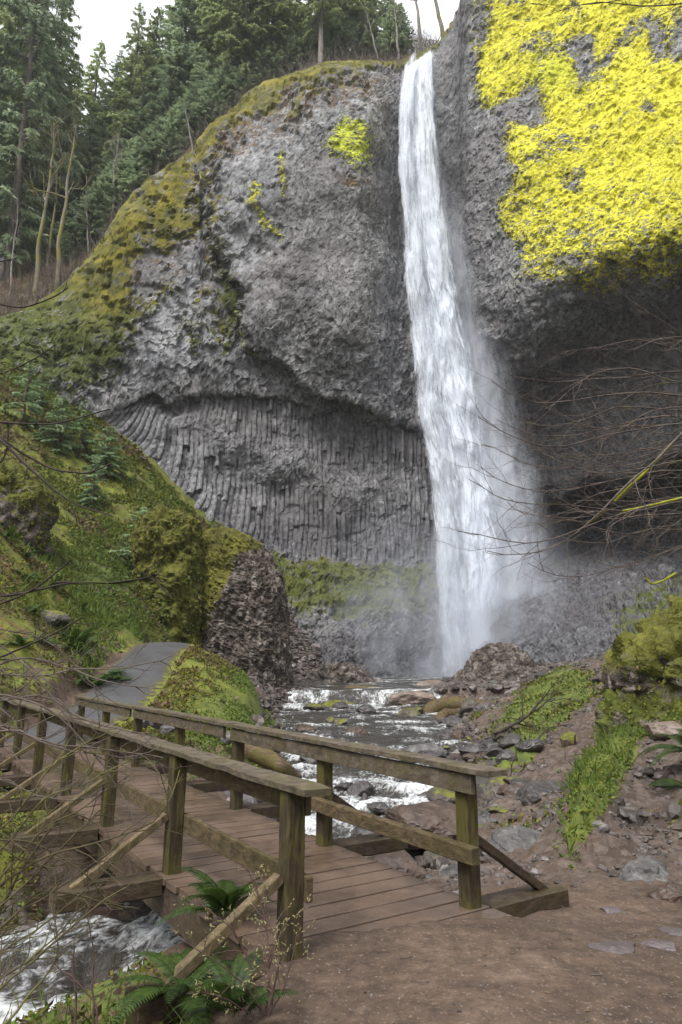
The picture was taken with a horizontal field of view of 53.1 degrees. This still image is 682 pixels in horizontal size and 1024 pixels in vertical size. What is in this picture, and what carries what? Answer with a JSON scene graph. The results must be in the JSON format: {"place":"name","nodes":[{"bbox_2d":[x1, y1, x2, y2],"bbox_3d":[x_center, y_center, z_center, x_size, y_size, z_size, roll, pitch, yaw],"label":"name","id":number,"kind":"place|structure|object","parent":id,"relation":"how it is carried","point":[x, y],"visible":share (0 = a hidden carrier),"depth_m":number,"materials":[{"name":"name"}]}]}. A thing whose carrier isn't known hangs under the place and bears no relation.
{"place":"outdoors","nodes":[
{"label":"outdoors","id":0,"kind":"place"},
{"bbox_2d":[4,642,190,743],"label":"path","id":1,"kind":"structure","parent":0,"point":[148,652],"depth_m":20.56,"materials":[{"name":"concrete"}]},
{"bbox_2d":[0,32,438,316],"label":"hill","id":2,"kind":"structure","parent":0,"point":[405,60],"depth_m":74.13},
{"bbox_2d":[8,195,27,293],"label":"bare tree","id":3,"kind":"object","parent":2,"relation":"on","point":[16,221],"visible":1,"depth_m":70.42,"materials":[{"name":"brown plant"}]},
{"bbox_2d":[0,0,61,241],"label":"conifer","id":4,"kind":"object","parent":2,"relation":"on","point":[8,21],"visible":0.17,"depth_m":84.54,"materials":[{"name":"green plant"}]},
{"bbox_2d":[0,0,83,279],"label":"conifer","id":5,"kind":"object","parent":2,"relation":"on","point":[18,144],"visible":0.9,"depth_m":78.05,"materials":[{"name":"green plant"}]},
{"bbox_2d":[19,108,82,292],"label":"bare tree","id":6,"kind":"object","parent":2,"relation":"on","point":[39,239],"visible":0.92,"depth_m":70.12,"materials":[{"name":"brown plant"}]},
{"bbox_2d":[31,146,71,265],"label":"bare tree","id":7,"kind":"object","parent":2,"relation":"on","point":[51,229],"visible":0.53,"depth_m":75.56,"materials":[{"name":"brown plant"}]},
{"bbox_2d":[12,0,96,216],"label":"conifer","id":8,"kind":"object","parent":2,"relation":"on","point":[74,77],"visible":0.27,"depth_m":90.90,"materials":[{"name":"green plant"}]},
{"bbox_2d":[13,92,98,289],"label":"bare tree","id":9,"kind":"object","parent":2,"relation":"on","point":[59,236],"visible":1,"depth_m":68.76,"materials":[{"name":"brown plant"}]},
{"bbox_2d":[53,197,86,262],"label":"conifer","id":10,"kind":"object","parent":2,"relation":"on","point":[65,247],"visible":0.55,"depth_m":71.81,"materials":[{"name":"green plant"}]},
{"bbox_2d":[59,118,107,208],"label":"conifer","id":11,"kind":"object","parent":2,"relation":"on","point":[88,160],"visible":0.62,"depth_m":86.04,"materials":[{"name":"green plant"}]},
{"bbox_2d":[65,187,104,249],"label":"conifer","id":12,"kind":"object","parent":2,"relation":"on","point":[81,208],"visible":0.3,"depth_m":72.40,"materials":[{"name":"green plant"}]},
{"bbox_2d":[69,181,107,246],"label":"conifer","id":13,"kind":"object","parent":2,"relation":"on","point":[94,225],"visible":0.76,"depth_m":71.80,"materials":[{"name":"green plant"}]},
{"bbox_2d":[71,39,111,180],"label":"conifer","id":14,"kind":"object","parent":2,"relation":"on","point":[88,97],"visible":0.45,"depth_m":101.07,"materials":[{"name":"green plant"}]},
{"bbox_2d":[84,171,117,231],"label":"conifer","id":15,"kind":"object","parent":2,"relation":"on","point":[101,180],"visible":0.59,"depth_m":73.23,"materials":[{"name":"green plant"}]},
{"bbox_2d":[86,49,127,183],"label":"conifer","id":16,"kind":"object","parent":2,"relation":"on","point":[103,125],"visible":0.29,"depth_m":92.39,"materials":[{"name":"green plant"}]},
{"bbox_2d":[95,135,122,189],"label":"conifer","id":17,"kind":"object","parent":2,"relation":"on","point":[112,157],"visible":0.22,"depth_m":80.69,"materials":[{"name":"green plant"}]},
{"bbox_2d":[104,149,136,212],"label":"conifer","id":18,"kind":"object","parent":2,"relation":"on","point":[120,166],"visible":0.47,"depth_m":75.15,"materials":[{"name":"green plant"}]},
{"bbox_2d":[97,2,161,157],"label":"conifer","id":19,"kind":"object","parent":2,"relation":"on","point":[121,116],"visible":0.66,"depth_m":86.53,"materials":[{"name":"green plant"}]},
{"bbox_2d":[114,136,152,198],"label":"conifer","id":20,"kind":"object","parent":2,"relation":"on","point":[134,180],"visible":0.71,"depth_m":74.69,"materials":[{"name":"green plant"}]},
{"bbox_2d":[111,77,160,157],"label":"conifer","id":21,"kind":"object","parent":2,"relation":"on","point":[139,128],"visible":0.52,"depth_m":84.04,"materials":[{"name":"green plant"}]},
{"bbox_2d":[127,127,157,184],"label":"conifer","id":22,"kind":"object","parent":2,"relation":"on","point":[145,138],"visible":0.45,"depth_m":75.60,"materials":[{"name":"green plant"}]},
{"bbox_2d":[119,37,171,110],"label":"conifer","id":23,"kind":"object","parent":2,"relation":"on","point":[146,66],"visible":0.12,"depth_m":93.51,"materials":[{"name":"green plant"}]},
{"bbox_2d":[124,5,173,130],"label":"conifer","id":24,"kind":"object","parent":2,"relation":"on","point":[155,21],"visible":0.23,"depth_m":95.74,"materials":[{"name":"green plant"}]},
{"bbox_2d":[141,115,168,173],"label":"conifer","id":25,"kind":"object","parent":2,"relation":"on","point":[158,122],"visible":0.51,"depth_m":76.34,"materials":[{"name":"green plant"}]},
{"bbox_2d":[143,62,182,132],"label":"conifer","id":26,"kind":"object","parent":2,"relation":"on","point":[162,105],"visible":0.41,"depth_m":86.32,"materials":[{"name":"green plant"}]},
{"bbox_2d":[148,106,186,167],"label":"conifer","id":27,"kind":"object","parent":2,"relation":"on","point":[174,130],"visible":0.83,"depth_m":76.05,"materials":[{"name":"green plant"}]},
{"bbox_2d":[147,0,205,104],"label":"conifer","id":28,"kind":"object","parent":2,"relation":"on","point":[178,41],"visible":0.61,"depth_m":91.18,"materials":[{"name":"green plant"}]},
{"bbox_2d":[161,101,191,152],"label":"conifer","id":29,"kind":"object","parent":2,"relation":"on","point":[179,115],"visible":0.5,"depth_m":77.39,"materials":[{"name":"green plant"}]},
{"bbox_2d":[146,0,210,78],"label":"conifer","id":30,"kind":"object","parent":2,"relation":"on","point":[168,6],"visible":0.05,"depth_m":94.81,"materials":[{"name":"green plant"}]},
{"bbox_2d":[170,52,196,109],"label":"conifer","id":31,"kind":"object","parent":2,"relation":"on","point":[187,76],"visible":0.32,"depth_m":89.04,"materials":[{"name":"green plant"}]},
{"bbox_2d":[179,85,206,141],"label":"conifer","id":32,"kind":"object","parent":2,"relation":"on","point":[193,93],"visible":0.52,"depth_m":79.53,"materials":[{"name":"green plant"}]},
{"bbox_2d":[186,36,219,99],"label":"conifer","id":33,"kind":"object","parent":2,"relation":"on","point":[208,57],"visible":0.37,"depth_m":87.07,"materials":[{"name":"green plant"}]},
{"bbox_2d":[191,74,224,130],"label":"conifer","id":34,"kind":"object","parent":2,"relation":"on","point":[197,105],"visible":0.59,"depth_m":78.58,"materials":[{"name":"green plant"}]},
{"bbox_2d":[198,69,231,121],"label":"conifer","id":35,"kind":"object","parent":2,"relation":"on","point":[218,92],"visible":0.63,"depth_m":78.64,"materials":[{"name":"green plant"}]},
{"bbox_2d":[0,17,440,316],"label":"undergrowth","id":36,"kind":"object","parent":2,"relation":"on","point":[62,275],"visible":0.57,"depth_m":73.65,"materials":[{"name":"plant"}]},
{"bbox_2d":[210,61,236,111],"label":"conifer","id":37,"kind":"object","parent":2,"relation":"on","point":[226,82],"visible":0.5,"depth_m":79.70,"materials":[{"name":"green plant"}]},
{"bbox_2d":[193,0,269,74],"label":"conifer","id":38,"kind":"object","parent":2,"relation":"on","point":[213,4],"visible":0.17,"depth_m":87.34,"materials":[{"name":"green plant"}]},
{"bbox_2d":[228,48,260,97],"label":"conifer","id":39,"kind":"object","parent":2,"relation":"on","point":[236,75],"visible":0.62,"depth_m":79.30,"materials":[{"name":"green plant"}]},
{"bbox_2d":[201,0,288,102],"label":"conifer","id":40,"kind":"object","parent":2,"relation":"on","point":[245,40],"visible":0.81,"depth_m":80.69,"materials":[{"name":"green plant"}]},
{"bbox_2d":[247,34,278,86],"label":"conifer","id":41,"kind":"object","parent":2,"relation":"on","point":[263,52],"visible":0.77,"depth_m":80.29,"materials":[{"name":"green plant"}]},
{"bbox_2d":[258,28,289,76],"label":"conifer","id":42,"kind":"object","parent":2,"relation":"on","point":[273,60],"visible":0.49,"depth_m":80.84,"materials":[{"name":"green plant"}]},
{"bbox_2d":[246,0,303,78],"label":"conifer","id":43,"kind":"object","parent":2,"relation":"on","point":[278,16],"visible":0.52,"depth_m":82.03,"materials":[{"name":"green plant"}]},
{"bbox_2d":[273,19,303,75],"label":"conifer","id":44,"kind":"object","parent":2,"relation":"on","point":[287,40],"visible":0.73,"depth_m":80.96,"materials":[{"name":"green plant"}]},
{"bbox_2d":[290,13,318,64],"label":"conifer","id":45,"kind":"object","parent":2,"relation":"on","point":[302,45],"visible":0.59,"depth_m":82.19,"materials":[{"name":"green plant"}]},
{"bbox_2d":[293,0,344,63],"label":"conifer","id":46,"kind":"object","parent":2,"relation":"on","point":[321,10],"visible":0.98,"depth_m":80.37,"materials":[{"name":"green plant"}]},
{"bbox_2d":[313,14,348,58],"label":"conifer","id":47,"kind":"object","parent":2,"relation":"on","point":[327,34],"visible":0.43,"depth_m":82.30,"materials":[{"name":"green plant"}]},
{"bbox_2d":[329,5,356,57],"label":"conifer","id":48,"kind":"object","parent":2,"relation":"on","point":[344,29],"visible":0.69,"depth_m":82.41,"materials":[{"name":"green plant"}]},
{"bbox_2d":[332,0,374,50],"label":"conifer","id":49,"kind":"object","parent":2,"relation":"on","point":[349,6],"visible":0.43,"depth_m":85.38,"materials":[{"name":"green plant"}]},
{"bbox_2d":[348,2,374,53],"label":"conifer","id":50,"kind":"object","parent":2,"relation":"on","point":[356,28],"visible":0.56,"depth_m":85.01,"materials":[{"name":"green plant"}]},
{"bbox_2d":[354,2,385,53],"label":"conifer","id":51,"kind":"object","parent":2,"relation":"on","point":[375,25],"visible":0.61,"depth_m":85.58,"materials":[{"name":"green plant"}]},
{"bbox_2d":[372,5,409,55],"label":"conifer","id":52,"kind":"object","parent":2,"relation":"on","point":[388,32],"visible":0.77,"depth_m":83.94,"materials":[{"name":"green plant"}]},
{"bbox_2d":[387,2,417,52],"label":"conifer","id":53,"kind":"object","parent":2,"relation":"on","point":[407,30],"visible":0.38,"depth_m":84.91,"materials":[{"name":"green plant"}]},
{"bbox_2d":[0,0,459,188],"label":"sky","id":54,"kind":"structure","parent":0,"point":[109,21],"materials":[{"name":"white"}]},
{"bbox_2d":[0,676,471,1023],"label":"water","id":55,"kind":"structure","parent":0,"point":[385,726],"depth_m":12.84,"materials":[{"name":"grey liquid"}]},
{"bbox_2d":[347,780,373,795],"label":"stream rock","id":56,"kind":"object","parent":55,"relation":"in","point":[359,788],"visible":0.78,"depth_m":15.14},
{"bbox_2d":[367,801,389,814],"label":"stream rock","id":57,"kind":"object","parent":55,"relation":"on","point":[379,808],"visible":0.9,"depth_m":13.47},
{"bbox_2d":[400,743,446,758],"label":"boulder","id":58,"kind":"object","parent":55,"relation":"in","point":[430,749],"visible":0.5,"depth_m":19.07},
{"bbox_2d":[0,0,681,677],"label":"cliff","id":59,"kind":"structure","parent":0,"point":[222,324],"depth_m":64.37,"materials":[{"name":"stone"}]},
{"bbox_2d":[398,52,498,671],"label":"waterfall","id":60,"kind":"structure","parent":59,"relation":"attached to","point":[435,263],"depth_m":63.36,"materials":[{"name":"white liquid"}]},
{"bbox_2d":[0,358,681,1023],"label":"ground","id":61,"kind":"structure","parent":0,"point":[626,994],"depth_m":5.34,"materials":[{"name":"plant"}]},
{"bbox_2d":[2,361,45,427],"bbox_3d":[-21.827,-8.017,47.194,2.744,5.291,2.766,4,-14,-18],"label":"conifer sapling","id":62,"kind":"object","parent":61,"relation":"on","point":[32,395],"visible":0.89,"depth_m":47.01,"materials":[{"name":"green plant"}]},
{"bbox_2d":[0,459,59,553],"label":"mossy rock","id":63,"kind":"object","parent":61,"relation":"on","point":[8,508],"visible":0.81,"depth_m":30.63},
{"bbox_2d":[29,370,52,408],"bbox_3d":[-22.134,-8.976,50.520,1.750,3.348,1.736,-7,-15,26],"label":"conifer sapling","id":64,"kind":"object","parent":61,"relation":"on","point":[38,401],"visible":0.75,"depth_m":50.57,"materials":[{"name":"green plant"}]},
{"bbox_2d":[41,610,70,626],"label":"boulder","id":65,"kind":"object","parent":61,"relation":"on","point":[63,618],"visible":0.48,"depth_m":22.97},
{"bbox_2d":[32,395,83,456],"bbox_3d":[-19.337,-5.969,47.201,3.295,4.564,3.133,-5,-14,18],"label":"conifer sapling","id":66,"kind":"object","parent":61,"relation":"on","point":[53,432],"visible":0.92,"depth_m":46.99,"materials":[{"name":"green plant"}]},
{"bbox_2d":[61,401,100,457],"bbox_3d":[-18.389,-5.801,48.629,2.420,4.665,2.439,-9,-16,33],"label":"conifer sapling","id":67,"kind":"object","parent":61,"relation":"on","point":[85,442],"visible":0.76,"depth_m":48.77,"materials":[{"name":"green plant"}]},
{"bbox_2d":[46,911,118,1023],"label":"bare shrub","id":68,"kind":"object","parent":61,"relation":"on","point":[89,996],"visible":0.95,"depth_m":3.08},
{"bbox_2d":[0,258,171,659],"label":"bare tree","id":69,"kind":"object","parent":61,"relation":"on","point":[8,445],"visible":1,"depth_m":3.50,"materials":[{"name":"wood"}]},
{"bbox_2d":[77,454,108,510],"bbox_3d":[-15.749,-1.845,43.639,2.025,3.905,2.042,9,-16,-32],"label":"conifer sapling","id":70,"kind":"object","parent":61,"relation":"on","point":[93,497],"visible":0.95,"depth_m":43.64,"materials":[{"name":"green plant"}]},
{"bbox_2d":[0,711,187,1023],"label":"bare shrub","id":71,"kind":"object","parent":61,"relation":"on","point":[26,866],"visible":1,"depth_m":2.66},
{"bbox_2d":[0,609,193,830],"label":"bare shrub","id":72,"kind":"object","parent":61,"relation":"on","point":[26,734],"visible":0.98,"depth_m":3.27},
{"bbox_2d":[81,425,128,479],"bbox_3d":[-16.471,-4.156,47.769,3.036,4.206,2.886,-1,-14,4],"label":"conifer sapling","id":73,"kind":"object","parent":61,"relation":"on","point":[112,455],"visible":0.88,"depth_m":47.77,"materials":[{"name":"green plant"}]},
{"bbox_2d":[109,505,148,573],"bbox_3d":[-11.815,1.918,40.600,3.353,4.886,3.527,1,-14,-3],"label":"conifer sapling","id":74,"kind":"object","parent":61,"relation":"on","point":[142,512],"visible":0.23,"depth_m":40.60,"materials":[{"name":"green plant"}]},
{"bbox_2d":[128,504,205,646],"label":"mossy hillock","id":75,"kind":"structure","parent":61,"relation":"on","point":[176,590],"depth_m":37.12,"materials":[{"name":"plant"}]},
{"bbox_2d":[97,946,252,1023],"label":"sword fern","id":76,"kind":"object","parent":61,"relation":"on","point":[170,963],"visible":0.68,"depth_m":3.75,"materials":[{"name":"green plant"}]},
{"bbox_2d":[156,867,274,924],"bbox_3d":[-0.877,2.766,4.953,0.807,0.294,0.893,0,-14,0],"label":"sword fern","id":77,"kind":"object","parent":61,"relation":"on","point":[219,897],"visible":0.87,"depth_m":4.85,"materials":[{"name":"green plant"}]},
{"bbox_2d":[174,947,299,1020],"bbox_3d":[-0.536,2.453,3.484,0.658,0.241,0.540,0,-14,0],"label":"sword fern","id":78,"kind":"object","parent":61,"relation":"on","point":[235,992],"visible":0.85,"depth_m":3.50,"materials":[{"name":"green plant"}]},
{"bbox_2d":[170,864,315,1020],"bbox_3d":[-0.512,2.204,3.488,0.702,0.683,0.402,6,-15,-22],"label":"bare shrub","id":79,"kind":"object","parent":61,"relation":"on","point":[269,982],"visible":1,"depth_m":3.46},
{"bbox_2d":[200,527,294,691],"bbox_3d":[-5.538,5.609,39.248,6.173,9.718,4.528,0,-14,0],"label":"rock knob","id":80,"kind":"object","parent":61,"relation":"on","point":[246,619],"visible":0.78,"depth_m":37.59,"materials":[{"name":"stone"}]},
{"bbox_2d":[244,744,301,778],"bbox_3d":[-1.649,5.272,14.671,1.535,0.988,0.693,-4,-14,18],"label":"boulder","id":81,"kind":"object","parent":61,"relation":"on","point":[269,759],"visible":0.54,"depth_m":14.37,"materials":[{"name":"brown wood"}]},
{"bbox_2d":[0,695,568,1023],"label":"footbridge","id":82,"kind":"object","parent":61,"relation":"on","point":[347,884],"visible":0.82,"depth_m":5.93,"materials":[{"name":"brown wood"}]},
{"bbox_2d":[0,359,681,1023],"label":"ground cover","id":83,"kind":"object","parent":61,"relation":"on","point":[114,621],"visible":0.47,"depth_m":25.24,"materials":[{"name":"green plant"}]},
{"bbox_2d":[0,360,681,1023],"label":"moss","id":84,"kind":"object","parent":61,"relation":"on","point":[166,686],"visible":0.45,"depth_m":30.69,"materials":[{"name":"green plant"}]},
{"bbox_2d":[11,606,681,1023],"bbox_3d":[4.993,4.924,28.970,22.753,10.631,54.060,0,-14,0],"label":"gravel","id":85,"kind":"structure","parent":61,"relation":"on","point":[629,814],"depth_m":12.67,"materials":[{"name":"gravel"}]},
{"bbox_2d":[310,662,382,682],"bbox_3d":[-0.438,11.434,45.504,7.752,2.866,4.161,0,-14,0],"label":"cobble mound","id":86,"kind":"object","parent":61,"relation":"on","point":[343,672],"visible":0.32,"depth_m":44.81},
{"bbox_2d":[369,850,427,879],"bbox_3d":[0.617,4.226,8.108,0.770,0.433,0.821,7,-15,-27],"label":"boulder","id":87,"kind":"object","parent":61,"relation":"on","point":[404,861],"visible":0.35,"depth_m":7.89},
{"bbox_2d":[388,691,436,704],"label":"boulder","id":88,"kind":"object","parent":61,"relation":"on","point":[412,698],"visible":0.45,"depth_m":35.44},
{"bbox_2d":[384,800,456,850],"bbox_3d":[1.355,4.753,10.344,1.418,0.668,1.394,0,-14,0],"label":"boulder","id":89,"kind":"object","parent":61,"relation":"on","point":[438,817],"visible":0.42,"depth_m":9.96,"materials":[{"name":"stone"}]},
{"bbox_2d":[426,787,454,803],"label":"boulder","id":90,"kind":"object","parent":61,"relation":"on","point":[436,794],"visible":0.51,"depth_m":14.01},
{"bbox_2d":[423,696,487,712],"bbox_3d":[5.643,9.279,32.108,3.818,1.216,0.861,-6,-15,24],"label":"boulder","id":91,"kind":"object","parent":61,"relation":"on","point":[440,704],"visible":0.41,"depth_m":32.27,"materials":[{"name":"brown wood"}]},
{"bbox_2d":[459,697,478,717],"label":"boulder","id":92,"kind":"object","parent":61,"relation":"on","point":[468,704],"visible":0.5,"depth_m":29.46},
{"bbox_2d":[476,784,495,804],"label":"boulder","id":93,"kind":"object","parent":61,"relation":"on","point":[485,793],"visible":0.51,"depth_m":12.79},
{"bbox_2d":[451,642,541,681],"bbox_3d":[9.621,9.835,41.830,7.128,3.700,4.968,0,-14,0],"label":"boulder","id":94,"kind":"object","parent":61,"relation":"on","point":[487,662],"visible":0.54,"depth_m":40.80,"materials":[{"name":"stone"}]},
{"bbox_2d":[498,733,520,747],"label":"wet stone","id":95,"kind":"object","parent":61,"relation":"on","point":[509,740],"visible":0.81,"depth_m":17.09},
{"bbox_2d":[488,825,540,854],"bbox_3d":[2.285,4.223,8.442,0.922,0.632,0.894,0,-14,0],"label":"boulder","id":96,"kind":"object","parent":61,"relation":"on","point":[510,838],"visible":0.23,"depth_m":8.38,"materials":[{"name":"stone"}]},
{"bbox_2d":[514,739,543,751],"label":"wet stone","id":97,"kind":"object","parent":61,"relation":"on","point":[531,745],"visible":0.91,"depth_m":16.35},
{"bbox_2d":[520,790,541,805],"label":"wet stone","id":98,"kind":"object","parent":61,"relation":"on","point":[527,797],"visible":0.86,"depth_m":10.59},
{"bbox_2d":[487,655,584,751],"bbox_3d":[5.693,5.317,18.995,2.260,2.867,6.049,-9,-16,32],"label":"dead branch","id":99,"kind":"object","parent":61,"relation":"on","point":[534,709],"visible":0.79,"depth_m":18.59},
{"bbox_2d":[515,780,566,797],"bbox_3d":[3.417,4.838,11.172,1.125,0.823,0.872,5,-14,-20],"label":"boulder","id":100,"kind":"object","parent":61,"relation":"on","point":[541,786],"visible":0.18,"depth_m":11.17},
{"bbox_2d":[428,0,681,627],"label":"bare tree","id":101,"kind":"object","parent":61,"relation":"on","point":[627,511],"visible":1,"depth_m":7.56,"materials":[{"name":"brown plant"}]},
{"bbox_2d":[588,941,634,953],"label":"flat stone","id":102,"kind":"object","parent":61,"relation":"on","point":[619,947],"visible":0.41,"depth_m":4.49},
{"bbox_2d":[592,595,681,741],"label":"mossy bluff","id":103,"kind":"structure","parent":61,"relation":"on","point":[656,650],"depth_m":15.47,"materials":[{"name":"plant"}]},
{"bbox_2d":[617,854,670,882],"bbox_3d":[2.993,3.687,6.684,0.802,0.543,0.772,0,-14,0],"label":"boulder","id":104,"kind":"object","parent":61,"relation":"on","point":[648,868],"visible":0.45,"depth_m":6.64,"materials":[{"name":"stone"}]},
{"bbox_2d":[634,729,681,768],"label":"sword fern","id":105,"kind":"object","parent":61,"relation":"on","point":[666,747],"visible":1,"depth_m":10.15,"materials":[{"name":"green plant"}]},
{"bbox_2d":[640,939,676,950],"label":"flat stone","id":106,"kind":"object","parent":61,"relation":"on","point":[668,945],"visible":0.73,"depth_m":4.60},
{"bbox_2d":[643,721,681,739],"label":"boulder","id":107,"kind":"object","parent":61,"relation":"on","point":[664,727],"visible":0.78,"depth_m":12.44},
{"bbox_2d":[646,879,681,902],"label":"boulder","id":108,"kind":"object","parent":61,"relation":"on","point":[670,891],"visible":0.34,"depth_m":5.97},
{"bbox_2d":[647,778,681,789],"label":"sword fern","id":109,"kind":"object","parent":61,"relation":"on","point":[665,782],"visible":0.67,"depth_m":9.45,"materials":[{"name":"green plant"}]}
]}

